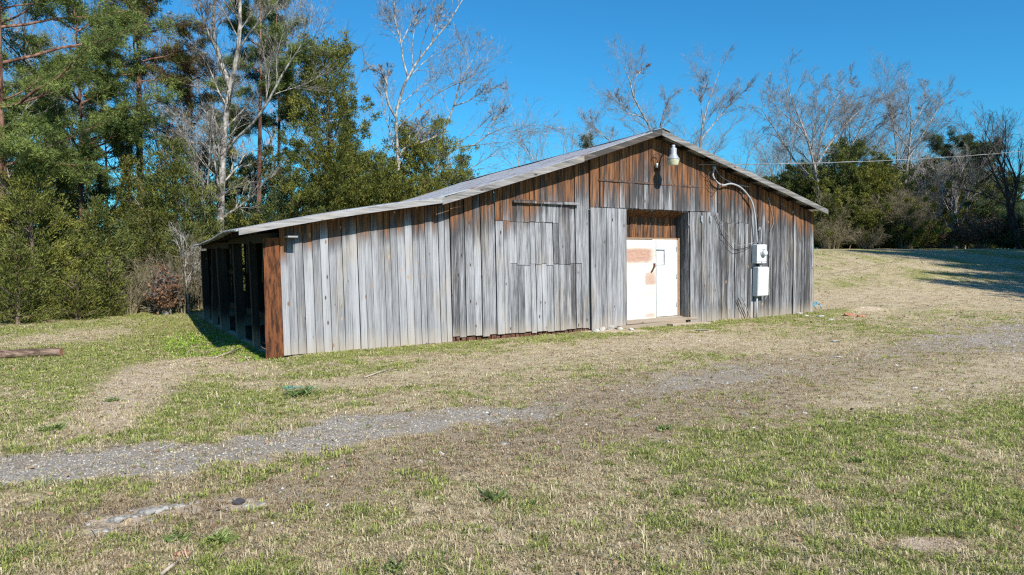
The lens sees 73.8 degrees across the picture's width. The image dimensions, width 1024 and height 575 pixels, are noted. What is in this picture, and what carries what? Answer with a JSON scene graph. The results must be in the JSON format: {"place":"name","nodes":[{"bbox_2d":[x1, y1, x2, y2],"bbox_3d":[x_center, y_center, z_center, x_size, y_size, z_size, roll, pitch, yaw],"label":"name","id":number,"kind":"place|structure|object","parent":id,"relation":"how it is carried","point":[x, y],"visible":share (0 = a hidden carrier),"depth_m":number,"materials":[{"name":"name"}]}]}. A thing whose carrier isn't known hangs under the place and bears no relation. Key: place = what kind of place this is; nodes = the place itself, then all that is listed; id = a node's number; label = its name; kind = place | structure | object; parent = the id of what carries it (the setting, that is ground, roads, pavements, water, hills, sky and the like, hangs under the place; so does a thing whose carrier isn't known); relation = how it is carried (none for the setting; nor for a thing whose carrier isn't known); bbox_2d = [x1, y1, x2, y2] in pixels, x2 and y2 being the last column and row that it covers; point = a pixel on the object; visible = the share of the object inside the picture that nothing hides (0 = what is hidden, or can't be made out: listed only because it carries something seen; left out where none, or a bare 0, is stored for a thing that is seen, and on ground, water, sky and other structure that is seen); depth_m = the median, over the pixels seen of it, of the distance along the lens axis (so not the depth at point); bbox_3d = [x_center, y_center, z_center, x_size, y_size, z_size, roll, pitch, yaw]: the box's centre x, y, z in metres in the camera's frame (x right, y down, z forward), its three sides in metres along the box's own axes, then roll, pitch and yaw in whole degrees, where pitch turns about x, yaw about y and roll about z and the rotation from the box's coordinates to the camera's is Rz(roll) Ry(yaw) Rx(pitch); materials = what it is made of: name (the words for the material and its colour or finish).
{"place":"outdoors","nodes":[
{"label":"outdoors","id":0,"kind":"place"},
{"bbox_2d":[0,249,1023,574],"bbox_3d":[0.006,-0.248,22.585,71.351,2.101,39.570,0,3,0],"label":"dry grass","id":1,"kind":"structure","parent":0,"point":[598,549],"depth_m":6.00,"materials":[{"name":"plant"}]},
{"bbox_2d":[0,249,1023,574],"bbox_3d":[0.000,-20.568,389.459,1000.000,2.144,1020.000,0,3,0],"label":"ground","id":2,"kind":"structure","parent":0,"point":[886,281],"depth_m":8.37,"materials":[{"name":"soil"}]},
{"bbox_2d":[1,12,35,161],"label":"pine tree","id":3,"kind":"object","parent":2,"relation":"on","point":[8,90],"visible":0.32,"depth_m":30.67,"materials":[{"name":"green plant"}]},
{"bbox_2d":[0,348,62,357],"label":"log","id":4,"kind":"object","parent":2,"relation":"on","point":[30,352],"visible":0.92,"depth_m":12.36,"materials":[{"name":"brown wood"}]},
{"bbox_2d":[4,109,62,297],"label":"cedar tree","id":5,"kind":"object","parent":2,"relation":"on","point":[40,226],"visible":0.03,"depth_m":22.80,"materials":[{"name":"green plant"}]},
{"bbox_2d":[0,232,71,323],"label":"cedar bush","id":6,"kind":"object","parent":2,"relation":"on","point":[18,302],"visible":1,"depth_m":17.74,"materials":[{"name":"green plant"}]},
{"bbox_2d":[6,30,93,241],"bbox_3d":[-22.935,-6.267,33.939,3.720,12.869,3.740,1,3,16],"label":"pine tree","id":7,"kind":"object","parent":2,"relation":"on","point":[41,41],"visible":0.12,"depth_m":33.35,"materials":[{"name":"green plant"}]},
{"bbox_2d":[0,162,117,313],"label":"cedar tree","id":8,"kind":"object","parent":2,"relation":"on","point":[34,206],"visible":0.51,"depth_m":19.72,"materials":[{"name":"green plant"}]},
{"bbox_2d":[33,173,93,299],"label":"cedar tree","id":9,"kind":"object","parent":2,"relation":"on","point":[61,189],"visible":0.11,"depth_m":23.86,"materials":[{"name":"green plant"}]},
{"bbox_2d":[42,268,112,320],"bbox_3d":[-12.171,0.186,19.127,2.015,1.553,1.556,3,4,43],"label":"cedar bush","id":10,"kind":"object","parent":2,"relation":"on","point":[78,307],"visible":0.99,"depth_m":18.88,"materials":[{"name":"green plant"}]},
{"bbox_2d":[47,159,118,275],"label":"cedar tree","id":11,"kind":"object","parent":2,"relation":"on","point":[99,188],"visible":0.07,"depth_m":30.62,"materials":[{"name":"green plant"}]},
{"bbox_2d":[2,3,171,231],"bbox_3d":[-21.861,-6.936,31.224,12.075,14.542,6.884,0,3,-6],"label":"bare tree","id":12,"kind":"object","parent":2,"relation":"on","point":[132,90],"visible":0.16,"depth_m":32.08,"materials":[{"name":"grey plant"}]},
{"bbox_2d":[2,0,173,162],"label":"bare tree","id":13,"kind":"object","parent":2,"relation":"on","point":[25,18],"visible":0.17,"depth_m":33.16,"materials":[{"name":"grey plant"}]},
{"bbox_2d":[37,189,139,310],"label":"cedar tree","id":14,"kind":"object","parent":2,"relation":"on","point":[95,205],"visible":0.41,"depth_m":21.32,"materials":[{"name":"green plant"}]},
{"bbox_2d":[0,0,178,311],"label":"pine tree","id":15,"kind":"object","parent":2,"relation":"on","point":[41,158],"visible":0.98,"depth_m":20.84,"materials":[{"name":"green plant"}]},
{"bbox_2d":[1,0,185,232],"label":"pine tree","id":16,"kind":"object","parent":2,"relation":"on","point":[129,135],"visible":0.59,"depth_m":24.80,"materials":[{"name":"green plant"}]},
{"bbox_2d":[77,99,133,221],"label":"pine tree","id":17,"kind":"object","parent":2,"relation":"on","point":[105,160],"visible":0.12,"depth_m":35.69,"materials":[{"name":"green plant"}]},
{"bbox_2d":[78,247,137,315],"bbox_3d":[-11.719,-0.151,19.939,1.455,2.055,1.678,0,3,0],"label":"cedar bush","id":18,"kind":"object","parent":2,"relation":"on","point":[110,272],"visible":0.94,"depth_m":19.72,"materials":[{"name":"green plant"}]},
{"bbox_2d":[18,2,198,199],"bbox_3d":[-22.466,-8.150,36.567,7.744,16.360,13.584,-3,4,-40],"label":"bare tree","id":19,"kind":"object","parent":2,"relation":"on","point":[87,69],"visible":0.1,"depth_m":34.75,"materials":[{"name":"grey plant"}]},
{"bbox_2d":[2,0,215,228],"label":"bare tree","id":20,"kind":"object","parent":2,"relation":"on","point":[105,68],"visible":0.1,"depth_m":34.41,"materials":[{"name":"grey plant"}]},
{"bbox_2d":[92,152,156,281],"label":"cedar tree","id":21,"kind":"object","parent":2,"relation":"on","point":[128,184],"visible":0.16,"depth_m":25.07,"materials":[{"name":"green plant"}]},
{"bbox_2d":[2,0,247,206],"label":"bare tree","id":22,"kind":"object","parent":2,"relation":"on","point":[113,69],"visible":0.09,"depth_m":34.70,"materials":[{"name":"grey plant"}]},
{"bbox_2d":[104,262,152,313],"bbox_3d":[-11.537,-0.003,20.657,1.467,1.687,1.698,3,4,44],"label":"bare brush","id":23,"kind":"object","parent":2,"relation":"on","point":[133,309],"visible":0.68,"depth_m":20.62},
{"bbox_2d":[60,0,219,213],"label":"pine tree","id":24,"kind":"object","parent":2,"relation":"on","point":[148,9],"visible":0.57,"depth_m":26.71,"materials":[{"name":"green plant"}]},
{"bbox_2d":[105,204,182,303],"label":"cedar tree","id":25,"kind":"object","parent":2,"relation":"on","point":[144,226],"visible":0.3,"depth_m":22.89,"materials":[{"name":"green plant"}]},
{"bbox_2d":[77,37,217,207],"bbox_3d":[-18.091,-6.694,35.212,6.453,13.634,11.320,-1,3,-21],"label":"bare tree","id":26,"kind":"object","parent":2,"relation":"on","point":[156,142],"visible":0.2,"depth_m":32.06,"materials":[{"name":"grey plant"}]},
{"bbox_2d":[126,246,183,311],"bbox_3d":[-11.198,-0.289,21.473,1.838,2.145,1.813,-2,4,-27],"label":"bare brush","id":27,"kind":"object","parent":2,"relation":"on","point":[150,301],"visible":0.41,"depth_m":21.24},
{"bbox_2d":[143,263,187,314],"bbox_3d":[-10.321,0.049,20.481,1.118,1.584,1.377,0,3,0],"label":"dead bush","id":28,"kind":"object","parent":2,"relation":"on","point":[164,295],"visible":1,"depth_m":20.24,"materials":[{"name":"brown plant"}]},
{"bbox_2d":[133,216,215,305],"bbox_3d":[-11.768,-0.964,23.312,2.295,3.279,2.569,3,4,40],"label":"bare brush","id":29,"kind":"object","parent":2,"relation":"on","point":[160,263],"visible":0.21,"depth_m":22.95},
{"bbox_2d":[120,135,237,276],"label":"cedar tree","id":30,"kind":"object","parent":2,"relation":"on","point":[168,185],"visible":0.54,"depth_m":24.03,"materials":[{"name":"green plant"}]},
{"bbox_2d":[156,261,202,312],"bbox_3d":[-10.026,-0.048,21.037,1.579,1.758,1.525,1,3,25],"label":"bare brush","id":31,"kind":"object","parent":2,"relation":"on","point":[191,291],"visible":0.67,"depth_m":20.92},
{"bbox_2d":[152,217,209,306],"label":"cedar tree","id":32,"kind":"object","parent":2,"relation":"on","point":[186,228],"visible":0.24,"depth_m":22.76,"materials":[{"name":"green plant"}]},
{"bbox_2d":[163,229,203,308],"bbox_3d":[-10.272,-0.594,22.433,2.024,2.672,1.721,1,3,18],"label":"bare brush","id":33,"kind":"object","parent":2,"relation":"on","point":[199,303],"visible":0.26,"depth_m":22.32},
{"bbox_2d":[168,222,200,313],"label":"sapling","id":34,"kind":"object","parent":2,"relation":"on","point":[176,236],"visible":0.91,"depth_m":20.57,"materials":[{"name":"grey plant"}]},
{"bbox_2d":[151,22,225,220],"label":"pine tree","id":35,"kind":"object","parent":2,"relation":"on","point":[189,96],"visible":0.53,"depth_m":28.36,"materials":[{"name":"green plant"}]},
{"bbox_2d":[118,98,260,231],"bbox_3d":[-11.695,-3.269,25.532,4.325,7.800,3.876,1,3,23],"label":"bare tree","id":36,"kind":"object","parent":2,"relation":"on","point":[198,136],"visible":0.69,"depth_m":24.73,"materials":[{"name":"grey plant"}]},
{"bbox_2d":[164,210,245,290],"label":"cedar tree","id":37,"kind":"object","parent":2,"relation":"on","point":[209,220],"visible":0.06,"depth_m":24.72,"materials":[{"name":"green plant"}]},
{"bbox_2d":[160,155,255,230],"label":"cedar tree","id":38,"kind":"object","parent":2,"relation":"on","point":[226,183],"visible":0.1,"depth_m":33.66,"materials":[{"name":"green plant"}]},
{"bbox_2d":[153,33,277,197],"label":"bare tree","id":39,"kind":"object","parent":2,"relation":"on","point":[236,98],"visible":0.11,"depth_m":42.90,"materials":[{"name":"grey plant"}]},
{"bbox_2d":[200,526,242,546],"bbox_3d":[-1.922,1.647,4.510,0.280,0.082,0.206,2,4,38],"label":"weed","id":40,"kind":"object","parent":2,"relation":"on","point":[221,538],"visible":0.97,"depth_m":4.52,"materials":[{"name":"green plant"}]},
{"bbox_2d":[198,52,266,198],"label":"pine tree","id":41,"kind":"object","parent":2,"relation":"on","point":[241,91],"visible":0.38,"depth_m":35.27,"materials":[{"name":"green plant"}]},
{"bbox_2d":[210,196,255,290],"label":"cedar tree","id":42,"kind":"object","parent":2,"relation":"on","point":[232,204],"visible":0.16,"depth_m":26.70,"materials":[{"name":"green plant"}]},
{"bbox_2d":[155,0,337,231],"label":"bare tree","id":43,"kind":"object","parent":2,"relation":"on","point":[231,80],"visible":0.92,"depth_m":25.19,"materials":[{"name":"grey plant"}]},
{"bbox_2d":[198,155,300,226],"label":"cedar tree","id":44,"kind":"object","parent":2,"relation":"on","point":[254,177],"visible":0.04,"depth_m":34.40,"materials":[{"name":"green plant"}]},
{"bbox_2d":[118,0,381,205],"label":"bare tree","id":45,"kind":"object","parent":2,"relation":"on","point":[239,72],"visible":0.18,"depth_m":40.39,"materials":[{"name":"grey plant"}]},
{"bbox_2d":[239,0,307,215],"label":"pine tree","id":46,"kind":"object","parent":2,"relation":"on","point":[268,121],"visible":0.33,"depth_m":31.38,"materials":[{"name":"green plant"}]},
{"bbox_2d":[172,4,374,217],"bbox_3d":[-12.687,-8.194,37.767,7.744,16.360,13.584,1,3,22],"label":"bare tree","id":47,"kind":"object","parent":2,"relation":"on","point":[270,137],"visible":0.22,"depth_m":37.07,"materials":[{"name":"grey plant"}]},
{"bbox_2d":[217,0,331,224],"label":"pine tree","id":48,"kind":"object","parent":2,"relation":"on","point":[286,81],"visible":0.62,"depth_m":27.32,"materials":[{"name":"green plant"}]},
{"bbox_2d":[238,173,333,289],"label":"cedar tree","id":49,"kind":"object","parent":2,"relation":"on","point":[304,209],"visible":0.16,"depth_m":27.52,"materials":[{"name":"green plant"}]},
{"bbox_2d":[194,28,429,256],"bbox_3d":[-7.016,-5.311,29.018,10.487,11.583,8.880,0,3,0],"label":"cedar tree","id":50,"kind":"object","parent":2,"relation":"on","point":[340,166],"visible":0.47,"depth_m":27.86,"materials":[{"name":"green plant"}]},
{"bbox_2d":[282,72,432,183],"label":"bare tree","id":51,"kind":"object","parent":2,"relation":"on","point":[372,123],"visible":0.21,"depth_m":46.83,"materials":[{"name":"grey plant"}]},
{"bbox_2d":[300,144,417,214],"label":"cedar tree","id":52,"kind":"object","parent":2,"relation":"on","point":[374,155],"visible":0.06,"depth_m":27.73,"materials":[{"name":"green plant"}]},
{"bbox_2d":[310,114,493,208],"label":"cedar tree","id":53,"kind":"object","parent":2,"relation":"on","point":[423,158],"visible":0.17,"depth_m":29.99,"materials":[{"name":"green plant"}]},
{"bbox_2d":[404,170,448,199],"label":"cedar tree","id":54,"kind":"object","parent":2,"relation":"on","point":[428,184],"visible":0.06,"depth_m":29.45,"materials":[{"name":"green plant"}]},
{"bbox_2d":[361,0,514,193],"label":"bare tree","id":55,"kind":"object","parent":2,"relation":"on","point":[410,74],"visible":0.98,"depth_m":29.86,"materials":[{"name":"grey plant"}]},
{"bbox_2d":[398,22,585,188],"bbox_3d":[-0.882,-5.780,30.994,8.546,12.319,3.588,0,3,0],"label":"bare tree","id":56,"kind":"object","parent":2,"relation":"on","point":[485,99],"visible":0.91,"depth_m":30.73,"materials":[{"name":"grey plant"}]},
{"bbox_2d":[473,486,514,504],"bbox_3d":[-0.133,1.614,5.314,0.354,0.096,0.315,0,3,0],"label":"weed","id":57,"kind":"object","parent":2,"relation":"on","point":[487,493],"visible":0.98,"depth_m":5.33,"materials":[{"name":"green plant"}]},
{"bbox_2d":[192,128,827,358],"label":"wooden barn","id":58,"kind":"structure","parent":2,"relation":"on","point":[639,241],"depth_m":15.78,"materials":[{"name":"wood"}]},
{"bbox_2d":[590,207,626,329],"bbox_3d":[2.371,-0.456,16.600,1.205,2.932,0.072,-2,4,-33],"label":"sliding door","id":59,"kind":"structure","parent":58,"relation":"in","point":[608,226],"depth_m":16.59,"materials":[{"name":"wood"}]},
{"bbox_2d":[627,240,656,319],"bbox_3d":[3.309,-0.203,17.520,1.167,2.040,0.116,-2,4,-33],"label":"door","id":60,"kind":"structure","parent":58,"relation":"in","point":[641,254],"depth_m":17.55,"materials":[{"name":"metal"}]},
{"bbox_2d":[651,239,676,316],"bbox_3d":[4.060,-0.254,18.173,0.939,2.040,0.056,-2,4,-33],"label":"door","id":61,"kind":"structure","parent":58,"relation":"in","point":[666,250],"depth_m":18.20,"materials":[{"name":"white paint"}]},
{"bbox_2d":[652,145,679,170],"bbox_3d":[3.857,-3.229,16.987,0.312,0.592,0.680,-3,4,-43],"label":"yard lamp","id":62,"kind":"object","parent":58,"relation":"attached to","point":[673,158],"visible":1,"depth_m":16.79,"materials":[{"name":"metal"}]},
{"bbox_2d":[690,212,718,321],"bbox_3d":[5.205,-0.544,18.418,1.179,2.959,0.077,-2,4,-33],"label":"sliding door","id":63,"kind":"structure","parent":58,"relation":"in","point":[704,228],"depth_m":18.41,"materials":[{"name":"wood"}]},
{"bbox_2d":[701,165,761,242],"bbox_3d":[6.075,-2.286,18.848,2.628,2.090,0.120,-2,4,-34],"label":"service conduit","id":64,"kind":"object","parent":58,"relation":"attached to","point":[714,168],"visible":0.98,"depth_m":18.86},
{"bbox_2d":[752,244,767,266],"bbox_3d":[7.125,-0.900,19.523,0.420,0.660,0.290,-2,4,-33],"label":"electric meter box","id":65,"kind":"object","parent":58,"relation":"attached to","point":[759,253],"visible":0.99,"depth_m":19.46,"materials":[{"name":"white metal"}]},
{"bbox_2d":[752,267,768,317],"bbox_3d":[7.261,0.196,19.734,0.706,1.590,0.183,-2,4,-33],"label":"breaker box","id":66,"kind":"object","parent":58,"relation":"attached to","point":[760,280],"visible":0.94,"depth_m":19.56,"materials":[{"name":"white metal"}]},
{"bbox_2d":[0,252,1022,574],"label":"fallen leaves","id":67,"kind":"object","parent":2,"relation":"on","point":[552,444],"visible":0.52,"depth_m":6.81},
{"bbox_2d":[0,249,1023,574],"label":"green grass","id":68,"kind":"structure","parent":2,"relation":"on","point":[718,501],"depth_m":6.19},
{"bbox_2d":[4,317,1021,573],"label":"stone chips","id":69,"kind":"object","parent":2,"relation":"on","point":[558,441],"visible":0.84,"depth_m":7.46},
{"bbox_2d":[477,68,621,166],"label":"bare tree","id":70,"kind":"object","parent":2,"relation":"on","point":[540,148],"visible":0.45,"depth_m":43.75,"materials":[{"name":"grey plant"}]},
{"bbox_2d":[577,34,681,140],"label":"bare tree","id":71,"kind":"object","parent":2,"relation":"on","point":[619,99],"visible":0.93,"depth_m":39.43,"materials":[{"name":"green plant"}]},
{"bbox_2d":[671,33,759,159],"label":"bare tree","id":72,"kind":"object","parent":2,"relation":"on","point":[730,101],"visible":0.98,"depth_m":41.58,"materials":[{"name":"grey plant"}]},
{"bbox_2d":[688,107,784,221],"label":"bare tree","id":73,"kind":"object","parent":2,"relation":"on","point":[765,129],"visible":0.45,"depth_m":50.62,"materials":[{"name":"grey plant"}]},
{"bbox_2d":[747,159,832,246],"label":"cedar tree","id":74,"kind":"object","parent":2,"relation":"on","point":[796,179],"visible":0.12,"depth_m":50.98,"materials":[{"name":"green plant"}]},
{"bbox_2d":[744,120,878,175],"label":"bare tree","id":75,"kind":"object","parent":2,"relation":"on","point":[756,146],"visible":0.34,"depth_m":65.82,"materials":[{"name":"grey plant"}]},
{"bbox_2d":[745,47,881,247],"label":"bare tree","id":76,"kind":"object","parent":2,"relation":"on","point":[818,114],"visible":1,"depth_m":49.05,"materials":[{"name":"grey plant"}]},
{"bbox_2d":[754,107,887,177],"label":"bare tree","id":77,"kind":"object","parent":2,"relation":"on","point":[822,142],"visible":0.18,"depth_m":73.15,"materials":[{"name":"grey plant"}]},
{"bbox_2d":[747,69,929,172],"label":"bare tree","id":78,"kind":"object","parent":2,"relation":"on","point":[794,131],"visible":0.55,"depth_m":53.84,"materials":[{"name":"grey plant"}]},
{"bbox_2d":[814,215,867,248],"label":"bare shrub","id":79,"kind":"object","parent":2,"relation":"on","point":[822,239],"visible":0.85,"depth_m":44.97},
{"bbox_2d":[806,188,891,248],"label":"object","id":80,"kind":"object","parent":2,"relation":"on","point":[830,214],"visible":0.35,"depth_m":45.80,"materials":[{"name":"green plant"}]},
{"bbox_2d":[812,189,885,248],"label":"bare tree","id":81,"kind":"object","parent":2,"relation":"on","point":[873,207],"visible":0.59,"depth_m":45.70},
{"bbox_2d":[823,46,908,248],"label":"bare tree","id":82,"kind":"object","parent":2,"relation":"on","point":[864,117],"visible":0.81,"depth_m":51.07,"materials":[{"name":"grey plant"}]},
{"bbox_2d":[841,224,893,248],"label":"bare shrub","id":83,"kind":"object","parent":2,"relation":"on","point":[872,244],"visible":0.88,"depth_m":44.72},
{"bbox_2d":[762,134,977,248],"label":"cedar tree","id":84,"kind":"object","parent":2,"relation":"on","point":[855,152],"visible":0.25,"depth_m":49.16,"materials":[{"name":"green plant"}]},
{"bbox_2d":[780,82,959,248],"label":"bare tree","id":85,"kind":"object","parent":2,"relation":"on","point":[914,129],"visible":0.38,"depth_m":59.63,"materials":[{"name":"grey plant"}]},
{"bbox_2d":[813,160,959,248],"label":"cedar tree","id":86,"kind":"object","parent":2,"relation":"on","point":[874,170],"visible":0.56,"depth_m":46.04,"materials":[{"name":"green plant"}]},
{"bbox_2d":[869,218,936,248],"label":"bare shrub","id":87,"kind":"object","parent":2,"relation":"on","point":[921,236],"visible":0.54,"depth_m":45.34,"materials":[{"name":"green plant"}]},
{"bbox_2d":[838,82,975,248],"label":"bare tree","id":88,"kind":"object","parent":2,"relation":"on","point":[896,137],"visible":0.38,"depth_m":60.85,"materials":[{"name":"grey plant"}]},
{"bbox_2d":[869,181,949,248],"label":"bare shrub","id":89,"kind":"object","parent":2,"relation":"on","point":[901,213],"visible":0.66,"depth_m":45.07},
{"bbox_2d":[864,62,971,194],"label":"bare tree","id":90,"kind":"object","parent":2,"relation":"on","point":[929,111],"visible":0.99,"depth_m":50.59,"materials":[{"name":"grey plant"}]},
{"bbox_2d":[850,107,1019,248],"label":"bare tree","id":91,"kind":"object","parent":2,"relation":"on","point":[940,126],"visible":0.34,"depth_m":64.41,"materials":[{"name":"grey plant"}]},
{"bbox_2d":[890,154,1012,248],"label":"cedar tree","id":92,"kind":"object","parent":2,"relation":"on","point":[964,209],"visible":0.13,"depth_m":52.42,"materials":[{"name":"green plant"}]},
{"bbox_2d":[925,212,983,248],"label":"bare shrub","id":93,"kind":"object","parent":2,"relation":"on","point":[957,233],"visible":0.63,"depth_m":45.38,"materials":[{"name":"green plant"}]},
{"bbox_2d":[895,127,1015,248],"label":"bare tree","id":94,"kind":"object","parent":2,"relation":"on","point":[942,184],"visible":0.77,"depth_m":47.55,"materials":[{"name":"grey plant"}]},
{"bbox_2d":[915,150,999,248],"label":"bare tree","id":95,"kind":"object","parent":2,"relation":"on","point":[956,205],"visible":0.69,"depth_m":48.10,"materials":[{"name":"grey plant"}]},
{"bbox_2d":[917,125,1023,248],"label":"pine tree","id":96,"kind":"object","parent":2,"relation":"on","point":[943,148],"visible":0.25,"depth_m":53.77,"materials":[{"name":"green plant"}]},
{"bbox_2d":[921,99,1023,248],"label":"bare tree","id":97,"kind":"object","parent":2,"relation":"on","point":[1009,196],"visible":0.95,"depth_m":43.39,"materials":[{"name":"grey plant"}]},
{"bbox_2d":[960,210,1007,248],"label":"bare shrub","id":98,"kind":"object","parent":2,"relation":"on","point":[981,233],"visible":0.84,"depth_m":45.31,"materials":[{"name":"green plant"}]},
{"bbox_2d":[946,137,1023,238],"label":"pine tree","id":99,"kind":"object","parent":2,"relation":"on","point":[1004,209],"visible":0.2,"depth_m":52.52,"materials":[{"name":"green plant"}]},
{"bbox_2d":[970,199,1006,248],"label":"cedar tree","id":100,"kind":"object","parent":2,"relation":"on","point":[989,207],"visible":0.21,"depth_m":49.59,"materials":[{"name":"green plant"}]},
{"bbox_2d":[971,212,1023,248],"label":"evergreen bush","id":101,"kind":"object","parent":2,"relation":"on","point":[1002,243],"visible":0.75,"depth_m":44.69,"materials":[{"name":"green plant"}]},
{"bbox_3d":[33.035,-5.174,37.141,1.800,7.523,0.320,0,3,0],"label":"utility pole","id":102,"kind":"object","parent":2,"relation":"on","visible":0},
{"bbox_2d":[699,151,1019,164],"bbox_3d":[18.985,-5.681,27.474,34.073,3.857,0.022,-2,4,-34],"label":"power line","id":103,"kind":"object","parent":102,"relation":"attached to","point":[851,161],"visible":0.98,"depth_m":22.14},
{"bbox_2d":[0,320,1023,495],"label":"gravel","id":104,"kind":"structure","parent":0,"point":[185,450],"depth_m":6.83,"materials":[{"name":"gravel"}]},
{"bbox_2d":[2,0,1023,248],"label":"sky","id":105,"kind":"structure","parent":0,"point":[560,45],"materials":[{"name":"blue"}]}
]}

